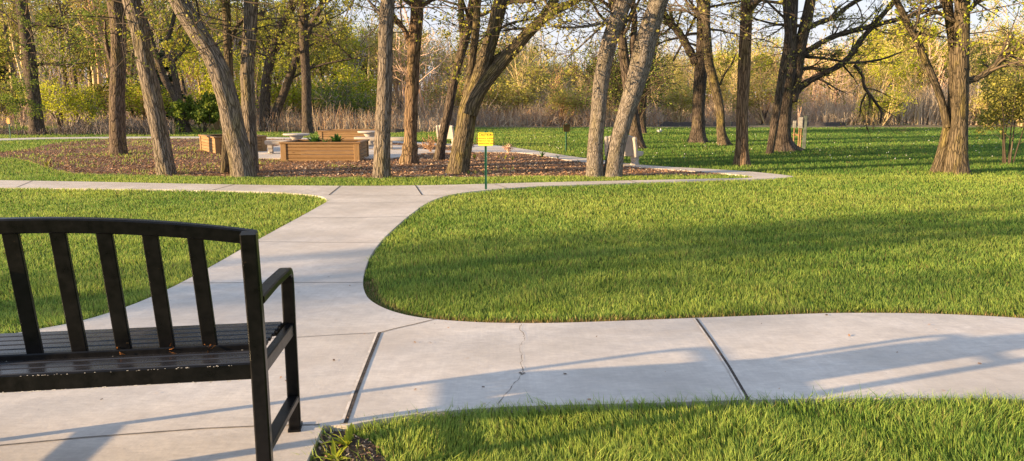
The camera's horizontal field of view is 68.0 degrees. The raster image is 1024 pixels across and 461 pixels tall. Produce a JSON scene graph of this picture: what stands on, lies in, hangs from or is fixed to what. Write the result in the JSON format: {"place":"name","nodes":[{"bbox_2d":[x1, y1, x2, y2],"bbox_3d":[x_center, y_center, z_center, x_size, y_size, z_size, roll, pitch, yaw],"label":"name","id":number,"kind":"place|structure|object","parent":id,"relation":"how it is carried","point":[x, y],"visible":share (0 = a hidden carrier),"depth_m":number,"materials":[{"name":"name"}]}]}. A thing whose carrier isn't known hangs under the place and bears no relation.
{"place":"outdoors","nodes":[
{"label":"outdoors","id":0,"kind":"place"},
{"bbox_2d":[0,137,451,145],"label":"path","id":1,"kind":"structure","parent":0,"point":[42,138],"depth_m":27.39,"materials":[{"name":"concrete"}]},
{"bbox_2d":[312,431,385,460],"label":"ground","id":2,"kind":"structure","parent":0,"point":[360,449],"depth_m":2.96,"materials":[{"name":"soil"}]},
{"bbox_2d":[315,438,351,460],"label":"weed","id":3,"kind":"object","parent":2,"relation":"on","point":[333,451],"visible":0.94,"depth_m":2.88,"materials":[{"name":"green plant"}]},
{"bbox_2d":[322,423,353,450],"bbox_3d":[-0.663,0.820,3.008,0.119,0.077,0.173,4,11,24],"label":"weed","id":4,"kind":"object","parent":2,"relation":"on","point":[348,437],"visible":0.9,"depth_m":3.01,"materials":[{"name":"green plant"}]},
{"bbox_2d":[311,426,379,460],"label":"weeds","id":5,"kind":"object","parent":2,"relation":"on","point":[325,435],"visible":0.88,"depth_m":2.93,"materials":[{"name":"green plant"}]},
{"bbox_2d":[258,145,450,158],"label":"patio","id":6,"kind":"structure","parent":0,"point":[396,151],"depth_m":19.74,"materials":[{"name":"concrete"}]},
{"bbox_2d":[0,177,1023,460],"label":"path","id":7,"kind":"structure","parent":0,"point":[324,251],"depth_m":3.92,"materials":[{"name":"concrete"}]},
{"bbox_2d":[0,217,302,460],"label":"park bench","id":8,"kind":"object","parent":7,"relation":"on","point":[76,355],"visible":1,"depth_m":2.54,"materials":[{"name":"black paint"}]},
{"bbox_2d":[1,180,748,444],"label":"joint","id":9,"kind":"object","parent":7,"relation":"on","point":[351,401],"visible":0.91,"depth_m":3.70,"materials":[{"name":"concrete"}]},
{"bbox_2d":[0,91,1023,460],"bbox_3d":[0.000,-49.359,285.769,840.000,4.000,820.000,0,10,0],"label":"ground","id":10,"kind":"structure","parent":0,"point":[368,295],"depth_m":7.10,"materials":[{"name":"green plant"}]},
{"bbox_2d":[0,25,22,88],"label":"woodland tree","id":11,"kind":"object","parent":10,"relation":"on","point":[6,45],"visible":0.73,"depth_m":35.38,"materials":[{"name":"green plant"}]},
{"bbox_2d":[0,78,25,127],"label":"bush","id":12,"kind":"object","parent":10,"relation":"on","point":[1,103],"visible":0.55,"depth_m":36.34,"materials":[{"name":"green plant"}]},
{"bbox_2d":[0,72,47,135],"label":"sapling","id":13,"kind":"object","parent":10,"relation":"on","point":[3,98],"visible":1,"depth_m":29.32,"materials":[{"name":"green plant"}]},
{"bbox_2d":[0,0,59,118],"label":"woodland tree","id":14,"kind":"object","parent":10,"relation":"on","point":[5,27],"visible":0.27,"depth_m":43.29,"materials":[{"name":"green plant"}]},
{"bbox_2d":[0,0,92,134],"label":"tree","id":15,"kind":"object","parent":10,"relation":"on","point":[25,24],"visible":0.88,"depth_m":30.17,"materials":[{"name":"green plant"}]},
{"bbox_2d":[0,0,96,124],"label":"woodland tree","id":16,"kind":"object","parent":10,"relation":"on","point":[9,21],"visible":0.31,"depth_m":38.79,"materials":[{"name":"yellow plant"}]},
{"bbox_2d":[18,23,83,130],"bbox_3d":[-20.288,-6.798,33.696,2.811,4.984,2.284,1,10,4],"label":"woodland tree","id":17,"kind":"object","parent":10,"relation":"on","point":[59,70],"visible":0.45,"depth_m":33.35,"materials":[{"name":"green plant"}]},
{"bbox_2d":[14,73,108,129],"bbox_3d":[-19.704,-5.719,33.475,4.233,3.003,3.358,7,12,37],"label":"bush","id":18,"kind":"object","parent":10,"relation":"on","point":[54,102],"visible":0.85,"depth_m":33.13,"materials":[{"name":"green plant"}]},
{"bbox_2d":[37,0,90,94],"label":"woodland tree","id":19,"kind":"object","parent":10,"relation":"on","point":[60,6],"visible":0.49,"depth_m":45.83,"materials":[{"name":"green plant"}]},
{"bbox_2d":[54,0,109,95],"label":"woodland tree","id":20,"kind":"object","parent":10,"relation":"on","point":[94,79],"visible":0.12,"depth_m":48.73,"materials":[{"name":"green plant"}]},
{"bbox_2d":[37,19,137,126],"bbox_3d":[-19.868,-7.250,35.337,4.370,5.350,3.784,-1,10,-4],"label":"woodland tree","id":21,"kind":"object","parent":10,"relation":"on","point":[88,60],"visible":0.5,"depth_m":34.84,"materials":[{"name":"green plant"}]},
{"bbox_2d":[0,112,180,134],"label":"brush","id":22,"kind":"object","parent":10,"relation":"on","point":[131,127],"visible":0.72,"depth_m":31.07,"materials":[{"name":"plant"}]},
{"bbox_2d":[49,80,141,128],"bbox_3d":[-19.369,-6.000,35.509,4.032,2.860,3.198,-1,10,-4],"label":"bush","id":23,"kind":"object","parent":10,"relation":"on","point":[105,98],"visible":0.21,"depth_m":35.30,"materials":[{"name":"green plant"}]},
{"bbox_2d":[61,0,131,119],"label":"woodland tree","id":24,"kind":"object","parent":10,"relation":"on","point":[92,7],"visible":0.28,"depth_m":40.92,"materials":[{"name":"green plant"}]},
{"bbox_2d":[0,97,219,127],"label":"reeds","id":25,"kind":"object","parent":10,"relation":"on","point":[50,120],"visible":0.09,"depth_m":41.44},
{"bbox_2d":[99,1,185,119],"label":"woodland tree","id":26,"kind":"object","parent":10,"relation":"on","point":[157,43],"visible":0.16,"depth_m":36.16,"materials":[{"name":"green plant"}]},
{"bbox_2d":[104,71,183,125],"bbox_3d":[-17.359,-6.005,35.540,3.198,2.860,4.032,-1,10,-8],"label":"bush","id":27,"kind":"object","parent":10,"relation":"on","point":[131,102],"visible":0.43,"depth_m":35.20,"materials":[{"name":"green plant"}]},
{"bbox_2d":[94,0,220,132],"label":"tree","id":28,"kind":"object","parent":10,"relation":"on","point":[174,92],"visible":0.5,"depth_m":32.48,"materials":[{"name":"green plant"}]},
{"bbox_2d":[130,28,189,126],"bbox_3d":[-17.770,-7.602,38.345,3.188,5.426,3.220,0,10,0],"label":"tree","id":29,"kind":"object","parent":10,"relation":"on","point":[162,84],"visible":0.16,"depth_m":37.85,"materials":[{"name":"green plant"}]},
{"bbox_2d":[130,0,208,120],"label":"woodland tree","id":30,"kind":"object","parent":10,"relation":"on","point":[182,85],"visible":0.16,"depth_m":41.02,"materials":[{"name":"green plant"}]},
{"bbox_2d":[168,90,219,132],"bbox_3d":[-13.688,-5.161,32.903,2.370,1.890,1.734,0,10,0],"label":"shrub","id":31,"kind":"object","parent":10,"relation":"on","point":[206,110],"visible":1,"depth_m":32.75,"materials":[{"name":"green plant"}]},
{"bbox_2d":[158,0,241,87],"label":"woodland tree","id":32,"kind":"object","parent":10,"relation":"on","point":[212,10],"visible":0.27,"depth_m":46.73,"materials":[{"name":"green plant"}]},
{"bbox_2d":[165,36,259,129],"bbox_3d":[-13.866,-6.984,35.377,3.910,4.787,3.385,-1,10,-4],"label":"woodland tree","id":33,"kind":"object","parent":10,"relation":"on","point":[195,69],"visible":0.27,"depth_m":34.65,"materials":[{"name":"green plant"}]},
{"bbox_2d":[184,66,259,129],"bbox_3d":[-13.747,-6.263,35.505,3.837,3.432,4.838,-2,10,-13],"label":"bush","id":34,"kind":"object","parent":10,"relation":"on","point":[207,86],"visible":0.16,"depth_m":35.30,"materials":[{"name":"green plant"}]},
{"bbox_2d":[210,0,280,97],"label":"woodland tree","id":35,"kind":"object","parent":10,"relation":"on","point":[261,36],"visible":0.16,"depth_m":45.18,"materials":[{"name":"green plant"}]},
{"bbox_2d":[203,0,324,131],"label":"tree","id":36,"kind":"object","parent":10,"relation":"on","point":[264,101],"visible":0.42,"depth_m":33.56,"materials":[{"name":"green plant"}]},
{"bbox_2d":[177,68,393,125],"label":"brush","id":37,"kind":"object","parent":10,"relation":"on","point":[258,110],"visible":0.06,"depth_m":41.05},
{"bbox_2d":[255,41,319,119],"bbox_3d":[-11.578,-7.461,38.642,3.730,4.563,3.046,-4,10,-21],"label":"woodland tree","id":38,"kind":"object","parent":10,"relation":"on","point":[280,76],"visible":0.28,"depth_m":38.29,"materials":[{"name":"green plant"}]},
{"bbox_2d":[254,77,326,126],"bbox_3d":[-11.518,-6.843,39.422,4.435,3.146,3.518,-7,12,-34],"label":"bush","id":39,"kind":"object","parent":10,"relation":"on","point":[290,97],"visible":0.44,"depth_m":38.83,"materials":[{"name":"green plant"}]},
{"bbox_2d":[260,0,341,131],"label":"tree","id":40,"kind":"object","parent":10,"relation":"on","point":[291,75],"visible":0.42,"depth_m":33.72,"materials":[{"name":"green plant"}]},
{"bbox_2d":[257,0,377,133],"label":"tree","id":41,"kind":"object","parent":10,"relation":"on","point":[304,43],"visible":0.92,"depth_m":31.34,"materials":[{"name":"green plant"}]},
{"bbox_2d":[287,28,356,111],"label":"woodland tree","id":42,"kind":"object","parent":10,"relation":"on","point":[329,66],"visible":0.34,"depth_m":42.71,"materials":[{"name":"green plant"}]},
{"bbox_2d":[293,61,377,121],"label":"bush","id":43,"kind":"object","parent":10,"relation":"on","point":[349,75],"visible":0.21,"depth_m":42.08,"materials":[{"name":"green plant"}]},
{"bbox_2d":[299,75,376,124],"bbox_3d":[-9.131,-6.742,39.654,4.406,2.916,4.216,-6,12,-33],"label":"bush","id":44,"kind":"object","parent":10,"relation":"on","point":[322,93],"visible":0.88,"depth_m":39.13,"materials":[{"name":"green plant"}]},
{"bbox_2d":[255,98,442,131],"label":"reeds","id":45,"kind":"object","parent":10,"relation":"on","point":[321,123],"visible":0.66,"depth_m":34.28,"materials":[{"name":"plant"}]},
{"bbox_2d":[322,20,377,114],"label":"woodland tree","id":46,"kind":"object","parent":10,"relation":"on","point":[362,51],"visible":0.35,"depth_m":44.81,"materials":[{"name":"green plant"}]},
{"bbox_2d":[324,68,397,123],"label":"bush","id":47,"kind":"object","parent":10,"relation":"on","point":[374,87],"visible":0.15,"depth_m":42.60,"materials":[{"name":"green plant"}]},
{"bbox_2d":[0,139,723,178],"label":"mulch bed","id":48,"kind":"object","parent":10,"relation":"on","point":[626,170],"visible":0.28,"depth_m":16.27,"materials":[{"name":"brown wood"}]},
{"bbox_2d":[40,0,211,154],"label":"tree","id":49,"kind":"object","parent":48,"relation":"on","point":[117,126],"visible":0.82,"depth_m":18.89,"materials":[{"name":"brown plant"}]},
{"bbox_2d":[0,0,315,175],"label":"tree","id":50,"kind":"object","parent":48,"relation":"on","point":[135,17],"visible":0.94,"depth_m":13.61,"materials":[{"name":"brown plant"}]},
{"bbox_2d":[135,0,286,177],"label":"tree","id":51,"kind":"object","parent":48,"relation":"on","point":[240,158],"visible":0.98,"depth_m":13.24,"materials":[{"name":"brown plant"}]},
{"bbox_2d":[161,0,285,173],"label":"tree","id":52,"kind":"object","parent":48,"relation":"on","point":[228,57],"visible":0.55,"depth_m":13.82,"materials":[{"name":"brown plant"}]},
{"bbox_2d":[198,134,267,153],"bbox_3d":[-7.589,-2.360,20.623,1.370,0.464,1.810,-6,12,-33],"label":"raised planter","id":53,"kind":"object","parent":48,"relation":"on","point":[211,143],"visible":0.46,"depth_m":20.19,"materials":[{"name":"wood"}]},
{"bbox_2d":[0,139,515,174],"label":"weeds","id":54,"kind":"object","parent":48,"relation":"on","point":[127,160],"visible":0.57,"depth_m":18.54,"materials":[{"name":"green plant"}]},
{"bbox_2d":[165,0,362,173],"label":"tree","id":55,"kind":"object","parent":48,"relation":"on","point":[247,65],"visible":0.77,"depth_m":13.81,"materials":[{"name":"brown plant"}]},
{"bbox_2d":[279,139,369,160],"bbox_3d":[-4.336,-1.865,17.722,1.812,0.464,1.360,0,10,-1],"label":"raised planter","id":56,"kind":"object","parent":48,"relation":"on","point":[343,150],"visible":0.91,"depth_m":17.09,"materials":[{"name":"wood"}]},
{"bbox_2d":[317,129,374,138],"bbox_3d":[-5.109,-3.036,24.623,2.070,0.454,1.310,0,10,1],"label":"raised planter","id":57,"kind":"object","parent":48,"relation":"on","point":[345,133],"visible":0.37,"depth_m":24.01,"materials":[{"name":"wood"}]},
{"bbox_2d":[310,0,501,177],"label":"tree","id":58,"kind":"object","parent":48,"relation":"on","point":[382,138],"visible":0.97,"depth_m":13.07,"materials":[{"name":"grey plant"}]},
{"bbox_2d":[298,0,536,163],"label":"tree","id":59,"kind":"object","parent":48,"relation":"on","point":[413,36],"visible":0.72,"depth_m":16.06,"materials":[{"name":"brown plant"}]},
{"bbox_2d":[334,0,535,159],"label":"tree","id":60,"kind":"object","parent":48,"relation":"on","point":[439,153],"visible":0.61,"depth_m":17.20,"materials":[{"name":"brown plant"}]},
{"bbox_2d":[394,0,708,173],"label":"tree","id":61,"kind":"object","parent":48,"relation":"on","point":[485,70],"visible":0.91,"depth_m":13.86,"materials":[{"name":"brown plant"}]},
{"bbox_2d":[494,0,777,177],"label":"tree","id":62,"kind":"object","parent":48,"relation":"on","point":[651,21],"visible":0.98,"depth_m":13.18,"materials":[{"name":"brown plant"}]},
{"bbox_2d":[347,14,401,75],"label":"woodland tree","id":63,"kind":"object","parent":10,"relation":"on","point":[372,53],"visible":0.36,"depth_m":50.31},
{"bbox_2d":[373,34,406,113],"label":"woodland tree","id":64,"kind":"object","parent":10,"relation":"on","point":[398,81],"visible":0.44,"depth_m":45.28,"materials":[{"name":"green plant"}]},
{"bbox_2d":[377,17,435,104],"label":"woodland tree","id":65,"kind":"object","parent":10,"relation":"on","point":[426,63],"visible":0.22,"depth_m":49.12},
{"bbox_2d":[370,0,448,119],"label":"woodland tree","id":66,"kind":"object","parent":10,"relation":"on","point":[420,93],"visible":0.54,"depth_m":39.07,"materials":[{"name":"plant"}]},
{"bbox_2d":[420,28,459,112],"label":"woodland tree","id":67,"kind":"object","parent":10,"relation":"on","point":[439,62],"visible":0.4,"depth_m":54.64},
{"bbox_2d":[429,11,468,113],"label":"woodland tree","id":68,"kind":"object","parent":10,"relation":"on","point":[452,59],"visible":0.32,"depth_m":49.86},
{"bbox_2d":[421,69,510,121],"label":"bush","id":69,"kind":"object","parent":10,"relation":"on","point":[460,90],"visible":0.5,"depth_m":44.20,"materials":[{"name":"green plant"}]},
{"bbox_2d":[476,131,493,188],"bbox_3d":[-0.396,-0.995,11.476,0.284,1.005,0.035,1,10,6],"label":"caution sign","id":70,"kind":"object","parent":10,"relation":"on","point":[485,138],"visible":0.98,"depth_m":11.40,"materials":[{"name":"yellow paint"}]},
{"bbox_2d":[462,61,554,121],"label":"bush","id":71,"kind":"object","parent":10,"relation":"on","point":[527,99],"visible":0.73,"depth_m":44.51,"materials":[{"name":"plant"}]},
{"bbox_2d":[0,310,1023,460],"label":"grass","id":72,"kind":"structure","parent":10,"relation":"on","point":[976,422],"depth_m":3.10,"materials":[{"name":"plant"}]},
{"bbox_2d":[0,0,1023,107],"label":"woodland","id":73,"kind":"object","parent":10,"relation":"on","point":[716,55],"visible":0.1,"depth_m":56.04,"materials":[{"name":"green plant"}]},
{"bbox_2d":[3,3,1021,121],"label":"brush","id":74,"kind":"object","parent":10,"relation":"on","point":[394,93],"visible":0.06,"depth_m":51.95,"materials":[{"name":"plant"}]},
{"bbox_2d":[506,35,529,117],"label":"woodland tree","id":75,"kind":"object","parent":10,"relation":"on","point":[519,73],"visible":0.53,"depth_m":44.90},
{"bbox_2d":[401,79,670,126],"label":"brush","id":76,"kind":"object","parent":10,"relation":"on","point":[532,118],"visible":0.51,"depth_m":41.52,"materials":[{"name":"plant"}]},
{"bbox_2d":[519,23,563,108],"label":"woodland tree","id":77,"kind":"object","parent":10,"relation":"on","point":[540,57],"visible":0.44,"depth_m":51.92,"materials":[{"name":"green plant"}]},
{"bbox_2d":[540,81,590,125],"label":"bush","id":78,"kind":"object","parent":10,"relation":"on","point":[562,103],"visible":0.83,"depth_m":40.85,"materials":[{"name":"green plant"}]},
{"bbox_2d":[551,25,692,121],"bbox_3d":[4.568,-6.075,29.969,5.721,4.672,6.643,6,11,31],"label":"tree","id":79,"kind":"object","parent":10,"relation":"on","point":[614,73],"visible":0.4,"depth_m":29.85,"materials":[{"name":"green plant"}]},
{"bbox_2d":[560,0,692,148],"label":"tree","id":80,"kind":"object","parent":10,"relation":"on","point":[635,128],"visible":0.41,"depth_m":21.36,"materials":[{"name":"brown plant"}]},
{"bbox_2d":[638,0,692,133],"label":"tree","id":81,"kind":"object","parent":10,"relation":"on","point":[643,125],"visible":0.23,"depth_m":31.67,"materials":[{"name":"green plant"}]},
{"bbox_2d":[648,58,692,119],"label":"woodland tree","id":82,"kind":"object","parent":10,"relation":"on","point":[679,74],"visible":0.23,"depth_m":45.16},
{"bbox_2d":[626,0,724,142],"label":"tree","id":83,"kind":"object","parent":10,"relation":"on","point":[697,134],"visible":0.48,"depth_m":24.48,"materials":[{"name":"brown plant"}]},
{"bbox_2d":[648,71,709,121],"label":"bush","id":84,"kind":"object","parent":10,"relation":"on","point":[683,101],"visible":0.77,"depth_m":42.77,"materials":[{"name":"plant"}]},
{"bbox_2d":[659,122,748,125],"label":"silt fence","id":85,"kind":"object","parent":10,"relation":"on","point":[690,123],"visible":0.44,"depth_m":41.25,"materials":[{"name":"black fabric"}]},
{"bbox_2d":[652,0,767,145],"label":"tree","id":86,"kind":"object","parent":10,"relation":"on","point":[722,136],"visible":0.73,"depth_m":23.09,"materials":[{"name":"brown plant"}]},
{"bbox_2d":[706,57,736,120],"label":"woodland tree","id":87,"kind":"object","parent":10,"relation":"on","point":[725,81],"visible":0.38,"depth_m":46.68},
{"bbox_2d":[688,0,836,165],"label":"tree","id":88,"kind":"object","parent":10,"relation":"on","point":[741,154],"visible":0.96,"depth_m":15.67,"materials":[{"name":"brown plant"}]},
{"bbox_2d":[750,64,777,124],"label":"woodland tree","id":89,"kind":"object","parent":10,"relation":"on","point":[770,96],"visible":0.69,"depth_m":44.20,"materials":[{"name":"green plant"}]},
{"bbox_2d":[721,69,807,124],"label":"bush","id":90,"kind":"object","parent":10,"relation":"on","point":[759,98],"visible":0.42,"depth_m":44.15,"materials":[{"name":"plant"}]},
{"bbox_2d":[705,0,941,153],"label":"tree","id":91,"kind":"object","parent":10,"relation":"on","point":[791,86],"visible":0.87,"depth_m":20.15,"materials":[{"name":"brown plant"}]},
{"bbox_2d":[646,74,1020,124],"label":"brush","id":92,"kind":"object","parent":10,"relation":"on","point":[816,115],"visible":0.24,"depth_m":45.15,"materials":[{"name":"plant"}]},
{"bbox_2d":[810,47,860,113],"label":"woodland tree","id":93,"kind":"object","parent":10,"relation":"on","point":[830,92],"visible":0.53,"depth_m":44.64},
{"bbox_2d":[819,42,853,105],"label":"woodland tree","id":94,"kind":"object","parent":10,"relation":"on","point":[840,85],"visible":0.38,"depth_m":48.13,"materials":[{"name":"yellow plant"}]},
{"bbox_2d":[840,54,874,110],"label":"woodland tree","id":95,"kind":"object","parent":10,"relation":"on","point":[852,59],"visible":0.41,"depth_m":49.31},
{"bbox_2d":[853,54,900,124],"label":"woodland tree","id":96,"kind":"object","parent":10,"relation":"on","point":[874,81],"visible":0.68,"depth_m":43.20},
{"bbox_2d":[852,81,917,125],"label":"bush","id":97,"kind":"object","parent":10,"relation":"on","point":[897,97],"visible":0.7,"depth_m":42.16,"materials":[{"name":"yellow plant"}]},
{"bbox_2d":[863,39,930,97],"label":"woodland tree","id":98,"kind":"object","parent":10,"relation":"on","point":[903,69],"visible":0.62,"depth_m":46.62,"materials":[{"name":"yellow plant"}]},
{"bbox_2d":[822,65,982,124],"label":"reeds","id":99,"kind":"object","parent":10,"relation":"on","point":[932,108],"visible":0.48,"depth_m":43.81,"materials":[{"name":"plant"}]},
{"bbox_2d":[896,54,944,124],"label":"woodland tree","id":100,"kind":"object","parent":10,"relation":"on","point":[909,83],"visible":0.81,"depth_m":43.41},
{"bbox_2d":[881,28,970,101],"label":"woodland tree","id":101,"kind":"object","parent":10,"relation":"on","point":[934,57],"visible":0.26,"depth_m":48.82,"materials":[{"name":"plant"}]},
{"bbox_2d":[846,0,1023,174],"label":"tree","id":102,"kind":"object","parent":10,"relation":"on","point":[951,155],"visible":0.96,"depth_m":14.01,"materials":[{"name":"brown plant"}]},
{"bbox_2d":[912,23,972,90],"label":"woodland tree","id":103,"kind":"object","parent":10,"relation":"on","point":[940,66],"visible":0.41,"depth_m":46.30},
{"bbox_2d":[969,82,1021,124],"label":"bush","id":104,"kind":"object","parent":10,"relation":"on","point":[978,106],"visible":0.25,"depth_m":42.24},
{"bbox_2d":[970,49,1023,163],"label":"sapling","id":105,"kind":"object","parent":10,"relation":"on","point":[997,102],"visible":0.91,"depth_m":16.26,"materials":[{"name":"plant"}]},
{"bbox_2d":[971,0,1023,88],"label":"woodland tree","id":106,"kind":"object","parent":10,"relation":"on","point":[996,48],"visible":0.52,"depth_m":50.70,"materials":[{"name":"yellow plant"}]},
{"bbox_2d":[0,125,1023,179],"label":"grass","id":107,"kind":"structure","parent":0,"point":[752,130],"depth_m":21.17,"materials":[{"name":"plant"}]},
{"bbox_2d":[3,0,1023,96],"label":"sky","id":108,"kind":"structure","parent":0,"point":[819,31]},
{"bbox_2d":[472,145,792,178],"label":"path","id":109,"kind":"structure","parent":0,"point":[491,149],"depth_m":15.72,"materials":[{"name":"concrete"}]},
{"bbox_2d":[604,135,643,164],"bbox_3d":[2.359,-1.719,16.098,0.740,0.656,0.455,6,11,30],"label":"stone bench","id":110,"kind":"object","parent":109,"relation":"on","point":[632,152],"visible":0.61,"depth_m":15.92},
{"bbox_2d":[792,116,807,148],"bbox_3d":[8.191,-2.771,21.629,0.385,0.997,0.193,3,10,20],"label":"utility stand","id":111,"kind":"object","parent":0,"point":[801,124],"visible":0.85,"depth_m":21.55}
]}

